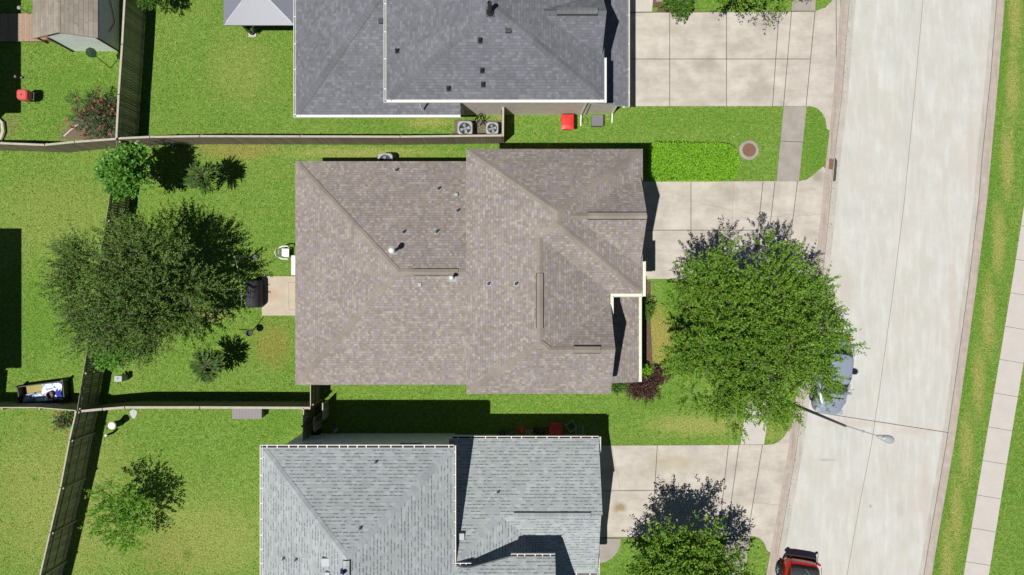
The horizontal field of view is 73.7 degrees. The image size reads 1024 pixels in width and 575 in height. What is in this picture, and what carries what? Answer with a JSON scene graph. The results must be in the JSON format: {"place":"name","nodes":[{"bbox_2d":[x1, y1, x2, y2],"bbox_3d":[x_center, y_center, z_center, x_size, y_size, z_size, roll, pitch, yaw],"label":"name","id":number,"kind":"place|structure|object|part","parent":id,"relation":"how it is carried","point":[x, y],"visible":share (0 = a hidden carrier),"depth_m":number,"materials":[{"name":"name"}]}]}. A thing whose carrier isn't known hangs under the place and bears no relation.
{"place":"outdoors","nodes":[
{"label":"outdoors","id":0,"kind":"place"},
{"bbox_2d":[0,118,5,139],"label":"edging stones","id":1,"kind":"object","parent":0,"point":[3,130],"visible":1,"depth_m":38.81,"materials":[{"name":"beige stone"}]},
{"bbox_2d":[17,89,38,103],"bbox_3d":[-27.269,-10.774,38.487,0.762,1.034,0.600,0,90,0],"label":"barbecue","id":2,"kind":"object","parent":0,"point":[25,95],"visible":1,"depth_m":38.09,"materials":[{"name":"red metal"}]},
{"bbox_2d":[85,47,110,68],"bbox_3d":[-22.904,-12.777,38.003,0.527,2.000,0.453,-29,90,0],"label":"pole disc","id":3,"kind":"object","parent":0,"point":[91,52],"visible":1,"depth_m":37.15,"materials":[{"name":"green metal"}]},
{"bbox_2d":[0,0,1023,574],"bbox_3d":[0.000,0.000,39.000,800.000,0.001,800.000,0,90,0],"label":"ground","id":4,"kind":"structure","parent":0,"point":[968,466],"depth_m":39.00,"materials":[{"name":"green plant"}]},
{"bbox_2d":[0,14,51,43],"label":"wooden deck","id":5,"kind":"structure","parent":4,"relation":"on","point":[16,27],"depth_m":38.84,"materials":[{"name":"brown wood"}]},
{"bbox_2d":[0,401,84,412],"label":"wooden fence","id":6,"kind":"object","parent":4,"relation":"on","point":[69,406],"visible":0.86,"depth_m":37.75,"materials":[{"name":"brown wood"}]},
{"bbox_2d":[15,378,72,402],"bbox_3d":[-26.518,5.939,38.657,2.740,0.686,1.262,-6,90,0],"label":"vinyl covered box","id":7,"kind":"object","parent":4,"relation":"on","point":[33,393],"visible":1,"depth_m":38.51,"materials":[{"name":"multicoloured plastic"}]},
{"bbox_2d":[46,391,54,398],"bbox_3d":[-25.962,6.039,38.425,0.420,0.250,0.420,0,90,0],"label":"bucket","id":8,"kind":"object","parent":7,"relation":"on","point":[50,394],"visible":1,"depth_m":38.37,"materials":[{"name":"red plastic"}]},
{"bbox_2d":[49,410,72,433],"bbox_3d":[-25.109,7.478,38.309,1.314,1.409,1.433,-20,90,0],"label":"bush","id":9,"kind":"object","parent":4,"relation":"on","point":[63,422],"visible":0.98,"depth_m":38.04,"materials":[{"name":"green plant"}]},
{"bbox_2d":[0,138,134,152],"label":"wooden fence","id":10,"kind":"object","parent":4,"relation":"on","point":[77,146],"visible":0.93,"depth_m":37.73,"materials":[{"name":"brown wood"}]},
{"bbox_2d":[39,411,97,574],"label":"wooden fence","id":11,"kind":"object","parent":4,"relation":"on","point":[71,484],"visible":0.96,"depth_m":37.85,"materials":[{"name":"brown wood"}]},
{"bbox_2d":[33,0,119,51],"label":"garden shed","id":12,"kind":"structure","parent":4,"relation":"on","point":[76,25],"depth_m":36.69,"materials":[{"name":"brown wood"}]},
{"bbox_2d":[59,97,115,138],"bbox_3d":[-24.243,-9.671,38.990,3.257,0.020,2.400,0,90,0],"label":"flower bed","id":13,"kind":"object","parent":4,"relation":"on","point":[73,133],"visible":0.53,"depth_m":38.98,"materials":[{"name":"soil"}]},
{"bbox_2d":[64,82,131,144],"bbox_3d":[-23.088,-9.674,38.115,3.689,1.785,3.592,0,90,0],"label":"bush","id":14,"kind":"object","parent":13,"relation":"on","point":[91,105],"visible":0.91,"depth_m":37.90,"materials":[{"name":"green plant"}]},
{"bbox_2d":[77,140,129,409],"bbox_3d":[-22.433,-0.663,38.044,0.258,1.912,14.812,8,90,0],"label":"wooden fence","id":15,"kind":"object","parent":4,"relation":"on","point":[89,389],"visible":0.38,"depth_m":37.81,"materials":[{"name":"brown wood"}]},
{"bbox_2d":[86,328,137,373],"bbox_3d":[-21.885,3.492,37.660,2.638,2.701,2.533,0,90,0],"label":"bush","id":16,"kind":"object","parent":4,"relation":"on","point":[104,362],"visible":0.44,"depth_m":37.13,"materials":[{"name":"green plant"}]},
{"bbox_2d":[108,419,123,428],"bbox_3d":[-22.328,7.708,38.520,0.428,0.960,0.428,0,90,0],"label":"standpipe","id":17,"kind":"object","parent":4,"relation":"on","point":[115,424],"visible":1,"depth_m":38.24,"materials":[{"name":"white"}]},
{"bbox_2d":[77,470,156,556],"bbox_3d":[-21.226,12.204,37.272,3.959,3.472,4.713,0,90,0],"label":"tree","id":18,"kind":"object","parent":4,"relation":"on","point":[124,515],"visible":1,"depth_m":36.72,"materials":[{"name":"green plant"}]},
{"bbox_2d":[114,375,128,381],"bbox_3d":[-22.096,5.121,38.630,0.440,0.740,0.340,0,90,0],"label":"utility pedestal","id":19,"kind":"object","parent":4,"relation":"on","point":[119,378],"visible":1,"depth_m":38.28,"materials":[{"name":"grey paint"}]},
{"bbox_2d":[88,139,158,202],"bbox_3d":[-20.438,-6.070,36.771,3.572,4.464,3.400,0,90,0],"label":"tree","id":20,"kind":"object","parent":4,"relation":"on","point":[122,168],"visible":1,"depth_m":35.49,"materials":[{"name":"green plant"}]},
{"bbox_2d":[115,0,145,138],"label":"wooden fence","id":21,"kind":"object","parent":4,"relation":"on","point":[133,26],"visible":0.94,"depth_m":37.83,"materials":[{"name":"brown wood"}]},
{"bbox_2d":[130,409,136,417],"bbox_3d":[-21.614,7.214,38.985,0.433,0.030,0.520,0,90,0],"label":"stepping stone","id":22,"kind":"object","parent":4,"relation":"on","point":[133,414],"visible":1,"depth_m":38.97,"materials":[{"name":"white stone"}]},
{"bbox_2d":[33,208,239,374],"bbox_3d":[-19.558,0.245,35.737,10.327,6.587,8.840,0,90,0],"label":"tree","id":23,"kind":"object","parent":4,"relation":"on","point":[119,283],"visible":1,"depth_m":34.55,"materials":[{"name":"green plant"}]},
{"bbox_2d":[136,0,169,13],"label":"bush","id":24,"kind":"object","parent":4,"relation":"on","point":[152,2],"visible":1,"depth_m":37.41,"materials":[{"name":"green plant"}]},
{"bbox_2d":[78,401,319,412],"bbox_3d":[-17.279,6.572,38.045,12.641,1.910,0.348,-1,90,0],"label":"wooden fence","id":25,"kind":"object","parent":4,"relation":"on","point":[215,405],"visible":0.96,"depth_m":37.52,"materials":[{"name":"brown wood"}]},
{"bbox_2d":[183,159,226,196],"bbox_3d":[-16.809,-6.055,37.553,2.102,2.915,2.004,29,90,0],"label":"young tree","id":26,"kind":"object","parent":4,"relation":"on","point":[198,176],"visible":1,"depth_m":36.76,"materials":[{"name":"green plant"}]},
{"bbox_2d":[189,342,225,384],"bbox_3d":[-16.613,4.245,37.614,2.174,2.772,2.239,30,90,0],"label":"young tree","id":27,"kind":"object","parent":4,"relation":"on","point":[206,363],"visible":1,"depth_m":36.92,"materials":[{"name":"green plant"}]},
{"bbox_2d":[233,256,250,304],"bbox_3d":[-14.838,-0.375,37.860,0.120,2.281,2.750,-5,90,0],"label":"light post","id":28,"kind":"object","parent":4,"relation":"on","point":[237,268],"visible":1,"depth_m":37.27,"materials":[{"name":"grey metal"}]},
{"bbox_2d":[238,329,253,336],"bbox_3d":[-14.666,2.491,38.000,0.400,2.005,0.504,0,90,0],"label":"garden post","id":29,"kind":"object","parent":4,"relation":"on","point":[249,332],"visible":1,"depth_m":38.12,"materials":[{"name":"grey metal"}]},
{"bbox_2d":[232,409,264,418],"bbox_3d":[-14.906,7.107,38.690,1.652,0.620,0.576,0,90,0],"label":"garden box","id":30,"kind":"object","parent":4,"relation":"on","point":[248,413],"visible":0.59,"depth_m":38.38,"materials":[{"name":"grey plastic"}]},
{"bbox_2d":[245,280,263,307],"bbox_3d":[-14.490,0.348,38.420,0.720,1.120,1.560,0,90,0],"label":"covered barbecue","id":31,"kind":"object","parent":4,"relation":"on","point":[254,293],"visible":1,"depth_m":38.01,"materials":[{"name":"black fabric"}]},
{"bbox_2d":[252,254,258,259],"bbox_3d":[-14.614,-1.728,38.915,0.340,0.170,0.332,0,90,0],"label":"stone pot","id":32,"kind":"object","parent":4,"relation":"on","point":[255,257],"visible":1,"depth_m":38.84,"materials":[{"name":"grey stone"}]},
{"bbox_2d":[224,0,292,36],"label":"gazebo","id":33,"kind":"object","parent":4,"relation":"on","point":[244,14],"visible":0.87,"depth_m":36.41,"materials":[{"name":"metal"}]},
{"bbox_2d":[246,26,256,32],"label":"potted plant","id":34,"kind":"object","parent":33,"relation":"on","point":[251,28],"visible":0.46,"depth_m":38.28,"materials":[{"name":"green plant"}]},
{"bbox_2d":[262,276,294,315],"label":"patio","id":35,"kind":"structure","parent":4,"relation":"on","point":[279,295],"depth_m":38.95,"materials":[{"name":"concrete"}]},
{"bbox_2d":[275,245,291,259],"bbox_3d":[-12.869,-1.963,38.481,0.681,1.044,0.799,0,90,0],"label":"garden chair","id":36,"kind":"object","parent":4,"relation":"on","point":[283,253],"visible":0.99,"depth_m":38.52,"materials":[{"name":"white paint"}]},
{"bbox_2d":[291,255,294,274],"bbox_3d":[-12.226,-1.257,38.770,0.470,0.460,1.100,0,90,0],"label":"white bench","id":37,"kind":"object","parent":4,"relation":"on","point":[292,264],"visible":0.41,"depth_m":38.54,"materials":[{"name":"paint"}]},
{"bbox_2d":[301,408,313,440],"bbox_3d":[-11.407,7.535,38.045,0.175,1.910,1.973,1,90,0],"label":"wooden fence","id":38,"kind":"object","parent":4,"relation":"on","point":[308,416],"visible":0.72,"depth_m":37.83,"materials":[{"name":"brown wood"}]},
{"bbox_2d":[118,134,501,145],"bbox_3d":[-10.962,-8.239,38.035,20.848,1.930,0.264,0,90,0],"label":"wooden fence","id":39,"kind":"object","parent":4,"relation":"on","point":[152,140],"visible":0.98,"depth_m":37.69,"materials":[{"name":"wood"}]},
{"bbox_2d":[310,385,322,405],"bbox_3d":[-10.888,5.755,38.045,0.168,1.910,1.400,0,90,0],"label":"wooden fence","id":40,"kind":"object","parent":4,"relation":"on","point":[315,394],"visible":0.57,"depth_m":37.83,"materials":[{"name":"brown wood"}]},
{"bbox_2d":[313,412,321,431],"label":"garden gate","id":41,"kind":"structure","parent":4,"relation":"on","point":[317,422],"depth_m":38.08,"materials":[{"name":"brown wood"}]},
{"bbox_2d":[322,399,328,419],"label":"garden gate","id":42,"kind":"structure","parent":4,"relation":"on","point":[325,409],"depth_m":38.22,"materials":[{"name":"grey wood"}]},
{"bbox_2d":[378,153,395,160],"bbox_3d":[-7.098,-7.098,38.571,0.960,0.799,0.960,0,90,0],"label":"air conditioner","id":43,"kind":"object","parent":4,"relation":"on","point":[386,157],"visible":0.48,"depth_m":38.26,"materials":[{"name":"metal"}]},
{"bbox_2d":[260,433,602,574],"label":"house","id":44,"kind":"structure","parent":4,"relation":"on","point":[392,504],"depth_m":33.72,"materials":[{"name":"grey"}]},
{"bbox_2d":[399,442,423,443],"bbox_3d":[-5.350,8.285,35.800,1.300,1.100,0.070,0,90,0],"label":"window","id":45,"kind":"structure","parent":44,"relation":"in","point":[399,442],"depth_m":36.31,"materials":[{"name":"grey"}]},
{"bbox_2d":[293,0,629,125],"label":"house","id":46,"kind":"structure","parent":4,"relation":"on","point":[405,58],"depth_m":33.61,"materials":[{"name":"grey"}]},
{"bbox_2d":[295,149,646,393],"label":"house","id":47,"kind":"structure","parent":4,"relation":"on","point":[500,271],"depth_m":33.70,"materials":[{"name":"brown"}]},
{"bbox_2d":[454,120,501,134],"bbox_3d":[-1.943,-9.086,38.994,2.714,0.012,1.000,0,90,0],"label":"gravel strip","id":48,"kind":"object","parent":4,"relation":"on","point":[481,130],"visible":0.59,"depth_m":38.99,"materials":[{"name":"gravel"}]},
{"bbox_2d":[457,121,473,134],"bbox_3d":[-2.632,-8.904,38.571,0.960,0.799,0.960,0,90,0],"label":"air conditioner","id":49,"kind":"object","parent":48,"relation":"on","point":[465,128],"visible":0.87,"depth_m":38.23,"materials":[{"name":"grey metal"}]},
{"bbox_2d":[473,113,486,127],"bbox_3d":[-1.871,-9.374,38.593,1.178,0.616,0.869,0,90,0],"label":"plant","id":50,"kind":"object","parent":48,"relation":"on","point":[481,119],"visible":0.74,"depth_m":38.71,"materials":[{"name":"green plant"}]},
{"bbox_2d":[486,122,499,137],"bbox_3d":[-1.106,-8.918,38.590,0.787,0.759,0.787,0,90,0],"label":"air conditioner","id":51,"kind":"object","parent":48,"relation":"on","point":[492,127],"visible":0.89,"depth_m":38.27,"materials":[{"name":"metal"}]},
{"bbox_2d":[501,107,503,142],"bbox_3d":[-0.519,-9.002,38.035,0.182,1.930,1.591,0,90,0],"label":"wooden fence","id":52,"kind":"object","parent":4,"relation":"on","point":[502,116],"visible":1,"depth_m":37.07,"materials":[{"name":"wood"}]},
{"bbox_2d":[518,427,524,433],"bbox_3d":[0.553,8.151,38.685,0.400,0.630,0.400,0,90,0],"label":"traffic cone","id":53,"kind":"object","parent":4,"relation":"on","point":[521,430],"visible":1,"depth_m":38.96,"materials":[{"name":"orange plastic"}]},
{"bbox_2d":[533,427,538,433],"bbox_3d":[1.370,8.091,38.775,0.340,0.450,0.340,0,90,0],"label":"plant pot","id":54,"kind":"object","parent":4,"relation":"on","point":[536,430],"visible":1,"depth_m":38.61,"materials":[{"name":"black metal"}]},
{"bbox_2d":[539,428,544,434],"bbox_3d":[1.687,8.180,38.850,0.380,0.300,0.380,0,90,0],"label":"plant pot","id":55,"kind":"object","parent":4,"relation":"on","point":[541,431],"visible":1,"depth_m":38.76,"materials":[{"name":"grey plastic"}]},
{"bbox_2d":[549,423,561,435],"bbox_3d":[2.436,7.991,38.462,0.700,1.075,0.890,0,90,0],"label":"wheelie bin","id":56,"kind":"object","parent":4,"relation":"on","point":[555,429],"visible":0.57,"depth_m":37.95,"materials":[{"name":"red plastic"}]},
{"bbox_2d":[561,114,573,129],"bbox_3d":[3.090,-9.244,38.462,0.700,1.075,0.890,0,90,0],"label":"wheelie bin","id":57,"kind":"object","parent":4,"relation":"on","point":[567,121],"visible":1,"depth_m":37.96,"materials":[{"name":"red plastic"}]},
{"bbox_2d":[582,115,602,126],"bbox_3d":[4.583,-9.437,38.750,1.152,0.500,0.640,0,90,0],"label":"utility box","id":58,"kind":"object","parent":4,"relation":"on","point":[596,120],"visible":1,"depth_m":38.50,"materials":[{"name":"grey plastic"}]},
{"bbox_2d":[611,383,626,394],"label":"bush","id":59,"kind":"object","parent":4,"relation":"on","point":[617,388],"visible":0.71,"depth_m":38.41,"materials":[{"name":"green plant"}]},
{"bbox_2d":[642,280,652,381],"bbox_3d":[7.614,2.557,38.990,0.857,0.020,6.000,0,90,0],"label":"flower bed","id":60,"kind":"object","parent":4,"relation":"on","point":[646,332],"visible":0.46,"depth_m":38.98,"materials":[{"name":"brown soil"}]},
{"bbox_2d":[624,372,660,405],"bbox_3d":[7.379,5.745,38.383,2.125,1.243,2.150,-16,90,0],"label":"bush","id":61,"kind":"object","parent":60,"relation":"on","point":[646,388],"visible":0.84,"depth_m":38.33,"materials":[{"name":"red plant"}]},
{"bbox_2d":[642,364,653,377],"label":"bush","id":62,"kind":"object","parent":60,"relation":"on","point":[645,368],"visible":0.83,"depth_m":38.43,"materials":[{"name":"green plant"}]},
{"bbox_2d":[642,297,655,321],"bbox_3d":[7.561,1.241,38.490,1.123,1.029,1.532,0,90,0],"label":"bush","id":63,"kind":"object","parent":60,"relation":"on","point":[648,312],"visible":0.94,"depth_m":38.32,"materials":[{"name":"green plant"}]},
{"bbox_2d":[653,0,662,6],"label":"porch column","id":64,"kind":"structure","parent":4,"relation":"on","point":[656,3],"depth_m":38.52,"materials":[{"name":"brick"}]},
{"bbox_2d":[650,364,672,385],"bbox_3d":[8.409,5.003,38.556,1.316,0.901,1.383,0,90,0],"label":"bush","id":65,"kind":"object","parent":4,"relation":"on","point":[656,374],"visible":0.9,"depth_m":38.40,"materials":[{"name":"red plant"}]},
{"bbox_2d":[658,0,695,22],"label":"bush","id":66,"kind":"object","parent":4,"relation":"on","point":[683,6],"visible":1,"depth_m":38.00,"materials":[{"name":"green plant"}]},
{"bbox_2d":[656,6,698,11],"bbox_3d":[9.500,-15.943,38.990,2.514,0.020,0.428,0,90,0],"label":"flower bed","id":67,"kind":"object","parent":4,"relation":"on","point":[660,9],"visible":0.44,"depth_m":38.98,"materials":[{"name":"brown plant"}]},
{"bbox_2d":[612,509,758,574],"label":"tree","id":68,"kind":"object","parent":4,"relation":"on","point":[683,563],"visible":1,"depth_m":34.87,"materials":[{"name":"green plant"}]},
{"bbox_2d":[647,141,739,182],"bbox_3d":[10.211,-7.077,38.492,5.253,1.134,2.318,0,90,0],"label":"hedge","id":69,"kind":"object","parent":4,"relation":"on","point":[690,162],"visible":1,"depth_m":38.08,"materials":[{"name":"green plant"}]},
{"bbox_2d":[739,140,758,159],"bbox_3d":[13.529,-7.843,38.965,1.120,0.070,1.120,0,90,0],"label":"manhole","id":70,"kind":"object","parent":4,"relation":"on","point":[748,149],"visible":1,"depth_m":38.94,"materials":[{"name":"metal"}]},
{"bbox_2d":[710,0,796,26],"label":"tree","id":71,"kind":"object","parent":4,"relation":"on","point":[749,1],"visible":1,"depth_m":34.76,"materials":[{"name":"green plant"}]},
{"bbox_2d":[654,227,870,443],"bbox_3d":[12.314,2.313,35.122,10.666,7.808,10.780,0,90,0],"label":"tree","id":72,"kind":"object","parent":4,"relation":"on","point":[749,335],"visible":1,"depth_m":33.22,"materials":[{"name":"green plant"}]},
{"bbox_2d":[766,0,847,574],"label":"kerb","id":73,"kind":"structure","parent":4,"relation":"on","point":[820,250],"depth_m":38.97,"materials":[{"name":"concrete"}]},
{"bbox_2d":[829,130,836,180],"bbox_3d":[18.314,-7.500,38.958,0.486,0.085,2.914,0,90,0],"label":"storm drain","id":74,"kind":"object","parent":73,"relation":"in","point":[831,163],"visible":1,"depth_m":38.91,"materials":[{"name":"concrete"}]},
{"bbox_2d":[784,399,893,443],"bbox_3d":[16.306,6.668,34.955,2.261,8.090,0.370,16,90,0],"label":"street lamp","id":75,"kind":"object","parent":4,"relation":"on","point":[889,439],"visible":0.81,"depth_m":31.50,"materials":[{"name":"grey metal"}]},
{"bbox_2d":[924,0,1004,574],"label":"kerb","id":76,"kind":"structure","parent":4,"relation":"on","point":[986,163],"depth_m":38.96,"materials":[{"name":"concrete"}]},
{"bbox_2d":[564,418,576,432],"bbox_3d":[3.329,7.811,38.642,0.519,0.718,0.508,-35,90,0],"label":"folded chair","id":77,"kind":"object","parent":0,"point":[570,425],"visible":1,"depth_m":38.54,"materials":[{"name":"grey"}]},
{"bbox_2d":[599,539,620,562],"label":"path","id":78,"kind":"structure","parent":0,"point":[608,549],"depth_m":38.97,"materials":[{"name":"concrete"}]},
{"bbox_2d":[630,0,652,11],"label":"path","id":79,"kind":"structure","parent":0,"point":[640,5],"depth_m":38.97,"materials":[{"name":"concrete"}]},
{"bbox_2d":[600,429,790,551],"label":"driveway","id":80,"kind":"structure","parent":0,"point":[739,487],"depth_m":38.97,"materials":[{"name":"concrete"}]},
{"bbox_2d":[643,167,824,278],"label":"driveway","id":81,"kind":"structure","parent":0,"point":[694,218],"depth_m":38.97,"materials":[{"name":"concrete"}]},
{"bbox_2d":[630,0,839,129],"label":"driveway","id":82,"kind":"structure","parent":0,"point":[748,58],"depth_m":38.97,"materials":[{"name":"concrete"}]},
{"bbox_2d":[724,536,749,573],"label":"pavement","id":83,"kind":"structure","parent":0,"point":[730,541],"depth_m":38.96,"materials":[{"name":"concrete"}]},
{"bbox_2d":[740,279,786,444],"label":"pavement","id":84,"kind":"structure","parent":0,"point":[756,434],"depth_m":38.96,"materials":[{"name":"concrete"}]},
{"bbox_2d":[776,106,806,180],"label":"pavement","id":85,"kind":"structure","parent":0,"point":[791,140],"depth_m":38.96,"materials":[{"name":"concrete"}]},
{"bbox_2d":[791,0,815,10],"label":"pavement","id":86,"kind":"structure","parent":0,"point":[803,5],"depth_m":38.96,"materials":[{"name":"concrete"}]},
{"bbox_2d":[773,0,996,574],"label":"road","id":87,"kind":"structure","parent":0,"point":[905,190],"depth_m":38.99,"materials":[{"name":"concrete"}]},
{"bbox_2d":[775,553,821,574],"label":"parked car","id":88,"kind":"object","parent":87,"relation":"on","point":[791,564],"visible":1,"depth_m":37.90,"materials":[{"name":"red paint"}]},
{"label":"windows","id":89,"kind":"part","parent":88,"relation":"part of","materials":[{"name":"grey glass"}]},
{"bbox_2d":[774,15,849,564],"bbox_3d":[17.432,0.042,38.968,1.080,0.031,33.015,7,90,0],"label":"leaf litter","id":90,"kind":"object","parent":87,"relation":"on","point":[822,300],"visible":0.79,"depth_m":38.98,"materials":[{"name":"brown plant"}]},
{"bbox_2d":[809,336,854,414],"bbox_3d":[18.050,4.936,38.258,1.980,1.455,4.450,8,90,0],"label":"parked car","id":91,"kind":"object","parent":87,"relation":"on","point":[846,367],"visible":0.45,"depth_m":38.01,"materials":[{"name":"grey metal"}]},
{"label":"windows","id":92,"kind":"part","parent":91,"relation":"part of","materials":[{"name":"black glass"}]},
{"bbox_2d":[963,207,1023,574],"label":"pavement","id":93,"kind":"structure","parent":0,"point":[993,468],"depth_m":38.97,"materials":[{"name":"concrete"}]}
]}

